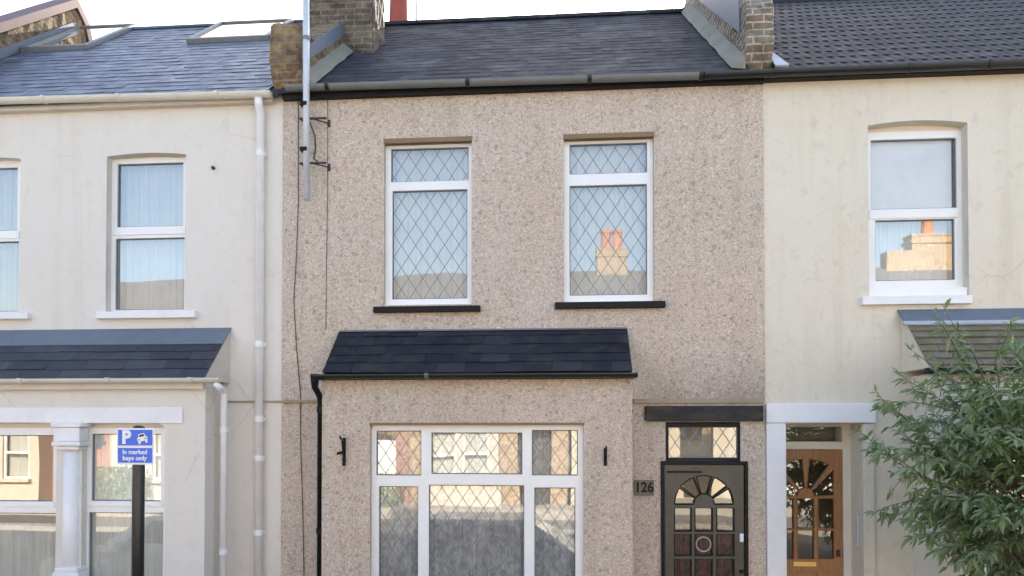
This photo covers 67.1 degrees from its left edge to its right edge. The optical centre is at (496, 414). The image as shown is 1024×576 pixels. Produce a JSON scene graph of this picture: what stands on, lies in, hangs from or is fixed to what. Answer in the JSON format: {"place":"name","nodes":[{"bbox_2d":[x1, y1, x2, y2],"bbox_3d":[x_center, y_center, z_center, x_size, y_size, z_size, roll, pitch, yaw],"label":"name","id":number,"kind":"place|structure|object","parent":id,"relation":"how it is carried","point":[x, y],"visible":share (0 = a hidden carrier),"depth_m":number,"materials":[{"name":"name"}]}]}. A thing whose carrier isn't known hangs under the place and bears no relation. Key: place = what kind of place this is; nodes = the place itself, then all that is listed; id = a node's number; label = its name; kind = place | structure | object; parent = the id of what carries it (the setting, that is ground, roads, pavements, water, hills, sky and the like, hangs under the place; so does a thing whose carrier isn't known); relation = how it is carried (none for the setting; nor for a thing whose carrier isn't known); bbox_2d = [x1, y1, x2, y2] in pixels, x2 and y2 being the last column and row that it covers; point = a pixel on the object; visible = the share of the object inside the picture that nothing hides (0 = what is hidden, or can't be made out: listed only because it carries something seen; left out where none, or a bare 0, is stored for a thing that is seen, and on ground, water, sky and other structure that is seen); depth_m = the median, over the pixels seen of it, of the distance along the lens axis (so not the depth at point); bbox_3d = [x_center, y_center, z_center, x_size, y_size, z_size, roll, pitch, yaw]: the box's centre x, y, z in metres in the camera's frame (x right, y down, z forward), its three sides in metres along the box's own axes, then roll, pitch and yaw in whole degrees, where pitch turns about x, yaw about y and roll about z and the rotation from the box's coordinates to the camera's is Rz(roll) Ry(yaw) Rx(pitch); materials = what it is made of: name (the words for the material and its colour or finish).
{"place":"outdoors","nodes":[
{"label":"outdoors","id":0,"kind":"place"},
{"bbox_2d":[0,0,684,26],"label":"sky","id":1,"kind":"structure","parent":0,"point":[97,12],"materials":[{"name":"white"}]},
{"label":"pavement","id":2,"kind":"structure","parent":0,"visible":0},
{"bbox_2d":[117,425,153,575],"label":"parking sign","id":3,"kind":"object","parent":2,"relation":"on","point":[135,447],"visible":1,"depth_m":5.33,"materials":[{"name":"metal"}]},
{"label":"front garden paving","id":4,"kind":"structure","parent":0,"visible":0},
{"bbox_2d":[0,18,302,575],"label":"terraced house","id":5,"kind":"structure","parent":4,"relation":"on","point":[87,112],"depth_m":8.84,"materials":[{"name":"paint"}]},
{"bbox_2d":[0,169,18,310],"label":"net curtain","id":6,"kind":"object","parent":5,"relation":"hanging from","point":[9,274],"visible":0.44,"depth_m":9.37,"materials":[{"name":"white fabric"}]},
{"bbox_2d":[0,161,20,312],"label":"sash window","id":7,"kind":"structure","parent":5,"relation":"in","point":[6,236],"depth_m":9.18,"materials":[{"name":"white plastic"}]},
{"bbox_2d":[0,523,55,575],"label":"net curtain","id":8,"kind":"object","parent":5,"relation":"hanging from","point":[27,549],"visible":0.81,"depth_m":8.65,"materials":[{"name":"white fabric"}]},
{"bbox_2d":[0,423,56,513],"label":"bay window","id":9,"kind":"structure","parent":5,"relation":"in","point":[6,506],"depth_m":8.55,"materials":[{"name":"white plastic"}]},
{"bbox_2d":[0,0,89,59],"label":"party wall","id":10,"kind":"structure","parent":5,"relation":"on","point":[25,26],"depth_m":11.83,"materials":[{"name":"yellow brick"}]},
{"bbox_2d":[20,23,138,51],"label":"roof window","id":11,"kind":"structure","parent":5,"relation":"in","point":[84,37],"depth_m":11.93,"materials":[{"name":"grey metal"}]},
{"bbox_2d":[86,423,164,575],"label":"bay window","id":12,"kind":"structure","parent":5,"relation":"in","point":[93,506],"depth_m":8.48,"materials":[{"name":"white plastic"}]},
{"bbox_2d":[92,427,163,575],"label":"net curtain","id":13,"kind":"object","parent":5,"relation":"hanging from","point":[111,543],"visible":0.59,"depth_m":8.56,"materials":[{"name":"white fabric"}]},
{"bbox_2d":[111,157,185,311],"bbox_3d":[-4.038,-2.134,9.089,0.997,1.873,0.134,0,-1,5],"label":"sash window","id":14,"kind":"structure","parent":5,"relation":"in","point":[118,233],"depth_m":9.06,"materials":[{"name":"white plastic"}]},
{"bbox_2d":[120,164,184,309],"bbox_3d":[-4.028,-2.104,9.206,0.917,1.850,0.066,0,-1,5],"label":"net curtain","id":15,"kind":"object","parent":5,"relation":"hanging from","point":[151,274],"visible":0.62,"depth_m":9.21,"materials":[{"name":"white fabric"}]},
{"bbox_2d":[186,18,294,43],"bbox_3d":[-3.877,-5.884,11.818,1.237,0.901,1.160,0,-1,5],"label":"roof window","id":16,"kind":"structure","parent":5,"relation":"in","point":[241,30],"depth_m":11.70,"materials":[{"name":"grey glass"}]},
{"bbox_2d":[279,8,765,575],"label":"terraced house","id":17,"kind":"structure","parent":4,"relation":"on","point":[661,382],"depth_m":8.42,"materials":[{"name":"stone"}]},
{"bbox_2d":[293,101,303,570],"bbox_3d":[-2.225,-0.915,8.722,0.140,5.445,0.009,0,-1,5],"label":"aerial cable","id":18,"kind":"object","parent":17,"relation":"attached to","point":[295,330],"visible":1,"depth_m":8.72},
{"bbox_2d":[310,122,317,161],"bbox_3d":[-2.077,-3.119,8.710,0.132,0.536,0.018,0,-1,5],"label":"aerial cable","id":19,"kind":"object","parent":17,"relation":"attached to","point":[314,143],"visible":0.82,"depth_m":8.70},
{"bbox_2d":[299,0,329,200],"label":"aerial mast","id":20,"kind":"object","parent":17,"relation":"attached to","point":[305,120],"visible":1,"depth_m":8.54,"materials":[{"name":"metal"}]},
{"bbox_2d":[325,100,327,329],"bbox_3d":[-1.913,-2.289,8.720,0.022,2.671,0.006,0,-1,5],"label":"aerial cable","id":21,"kind":"object","parent":17,"relation":"attached to","point":[327,189],"visible":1,"depth_m":8.72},
{"bbox_2d":[269,22,384,88],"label":"party wall","id":22,"kind":"structure","parent":17,"relation":"on","point":[329,50],"depth_m":8.73,"materials":[{"name":"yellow brick"}]},
{"bbox_2d":[337,436,345,465],"bbox_3d":[-1.641,0.374,8.071,0.090,0.322,0.174,0,-1,5],"label":"basket hook","id":23,"kind":"object","parent":17,"relation":"attached to","point":[343,444],"visible":1,"depth_m":8.14,"materials":[{"name":"black paint"}]},
{"bbox_2d":[309,0,384,53],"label":"chimney stack","id":24,"kind":"object","parent":17,"relation":"on","point":[363,25],"visible":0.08,"depth_m":10.30,"materials":[{"name":"brick"}]},
{"bbox_2d":[389,0,417,20],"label":"chimney stack","id":25,"kind":"object","parent":17,"relation":"on","point":[398,10],"depth_m":13.89,"materials":[{"name":"brick"}]},
{"bbox_2d":[385,143,471,304],"bbox_3d":[-0.762,-2.147,8.715,1.015,1.856,0.125,0,-1,5],"label":"window","id":26,"kind":"structure","parent":17,"relation":"in","point":[392,187],"depth_m":8.73,"materials":[{"name":"white plastic"}]},
{"bbox_2d":[393,149,467,298],"bbox_3d":[-0.750,-2.164,8.853,0.951,1.875,0.047,0,-1,5],"label":"net curtain","id":27,"kind":"object","parent":17,"relation":"hanging from","point":[430,234],"visible":0.66,"depth_m":8.85,"materials":[{"name":"white fabric"}]},
{"bbox_2d":[378,431,576,575],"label":"lace curtain","id":28,"kind":"object","parent":17,"relation":"hanging from","point":[490,508],"visible":0.63,"depth_m":8.22,"materials":[{"name":"white fabric"}]},
{"bbox_2d":[371,425,583,575],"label":"bay window","id":29,"kind":"structure","parent":17,"relation":"in","point":[529,481],"depth_m":8.12,"materials":[{"name":"white plastic"}]},
{"bbox_2d":[604,446,606,465],"bbox_3d":[1.110,0.415,7.839,0.032,0.210,0.174,0,-1,5],"label":"basket hook","id":30,"kind":"object","parent":17,"relation":"attached to","point":[605,456],"visible":1,"depth_m":7.91,"materials":[{"name":"black paint"}]},
{"bbox_2d":[570,144,645,294],"bbox_3d":[1.250,-2.154,8.685,0.940,1.874,0.046,0,-1,5],"label":"net curtain","id":31,"kind":"object","parent":17,"relation":"hanging from","point":[608,229],"visible":0.59,"depth_m":8.69,"materials":[{"name":"white fabric"}]},
{"bbox_2d":[564,139,653,301],"bbox_3d":[1.238,-2.144,8.547,1.004,1.870,0.125,0,-1,5],"label":"window","id":32,"kind":"structure","parent":17,"relation":"in","point":[644,178],"depth_m":8.55,"materials":[{"name":"white plastic"}]},
{"bbox_2d":[634,480,653,494],"bbox_3d":[1.600,0.787,8.369,0.213,0.166,0.024,0,-1,5],"label":"number plaque","id":33,"kind":"object","parent":17,"relation":"attached to","point":[643,487],"visible":1,"depth_m":8.36,"materials":[{"name":"grey stone"}]},
{"bbox_2d":[675,521,732,575],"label":"door curtain","id":34,"kind":"object","parent":17,"relation":"hanging from","point":[703,567],"depth_m":8.43,"materials":[{"name":"brown fabric"}]},
{"bbox_2d":[664,465,743,575],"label":"door","id":35,"kind":"structure","parent":17,"relation":"in","point":[675,476],"depth_m":8.32,"materials":[{"name":"green paint"}]},
{"bbox_2d":[703,0,1023,575],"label":"terraced house","id":36,"kind":"structure","parent":4,"relation":"on","point":[848,85],"depth_m":8.27,"materials":[{"name":"paint"}]},
{"bbox_2d":[681,0,788,68],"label":"party wall","id":37,"kind":"structure","parent":36,"relation":"on","point":[737,33],"depth_m":8.49,"materials":[{"name":"brick"}]},
{"bbox_2d":[786,449,842,575],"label":"door","id":38,"kind":"structure","parent":36,"relation":"in","point":[815,566],"depth_m":8.58,"materials":[{"name":"brown wood"}]},
{"bbox_2d":[875,221,946,279],"bbox_3d":[4.496,-1.705,8.524,0.928,1.053,0.052,0,-1,5],"label":"net curtain","id":39,"kind":"object","parent":36,"relation":"hanging from","point":[912,250],"visible":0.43,"depth_m":8.52,"materials":[{"name":"white fabric"}]},
{"bbox_2d":[871,140,951,208],"bbox_3d":[4.487,-2.687,8.443,0.928,0.895,0.009,0,-1,5],"label":"window blind","id":40,"kind":"object","parent":36,"relation":"attached to","point":[910,174],"depth_m":8.44,"materials":[{"name":"white fabric"}]},
{"bbox_2d":[868,126,966,295],"bbox_3d":[4.495,-2.174,8.352,1.058,2.025,0.220,0,-1,5],"label":"sash window","id":41,"kind":"structure","parent":36,"relation":"in","point":[954,286],"depth_m":8.33,"materials":[{"name":"white plastic"}]},
{"bbox_2d":[849,298,1023,575],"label":"leafy bush","id":42,"kind":"object","parent":4,"relation":"on","point":[999,447],"visible":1,"depth_m":6.34,"materials":[{"name":"green plant"}]}
]}

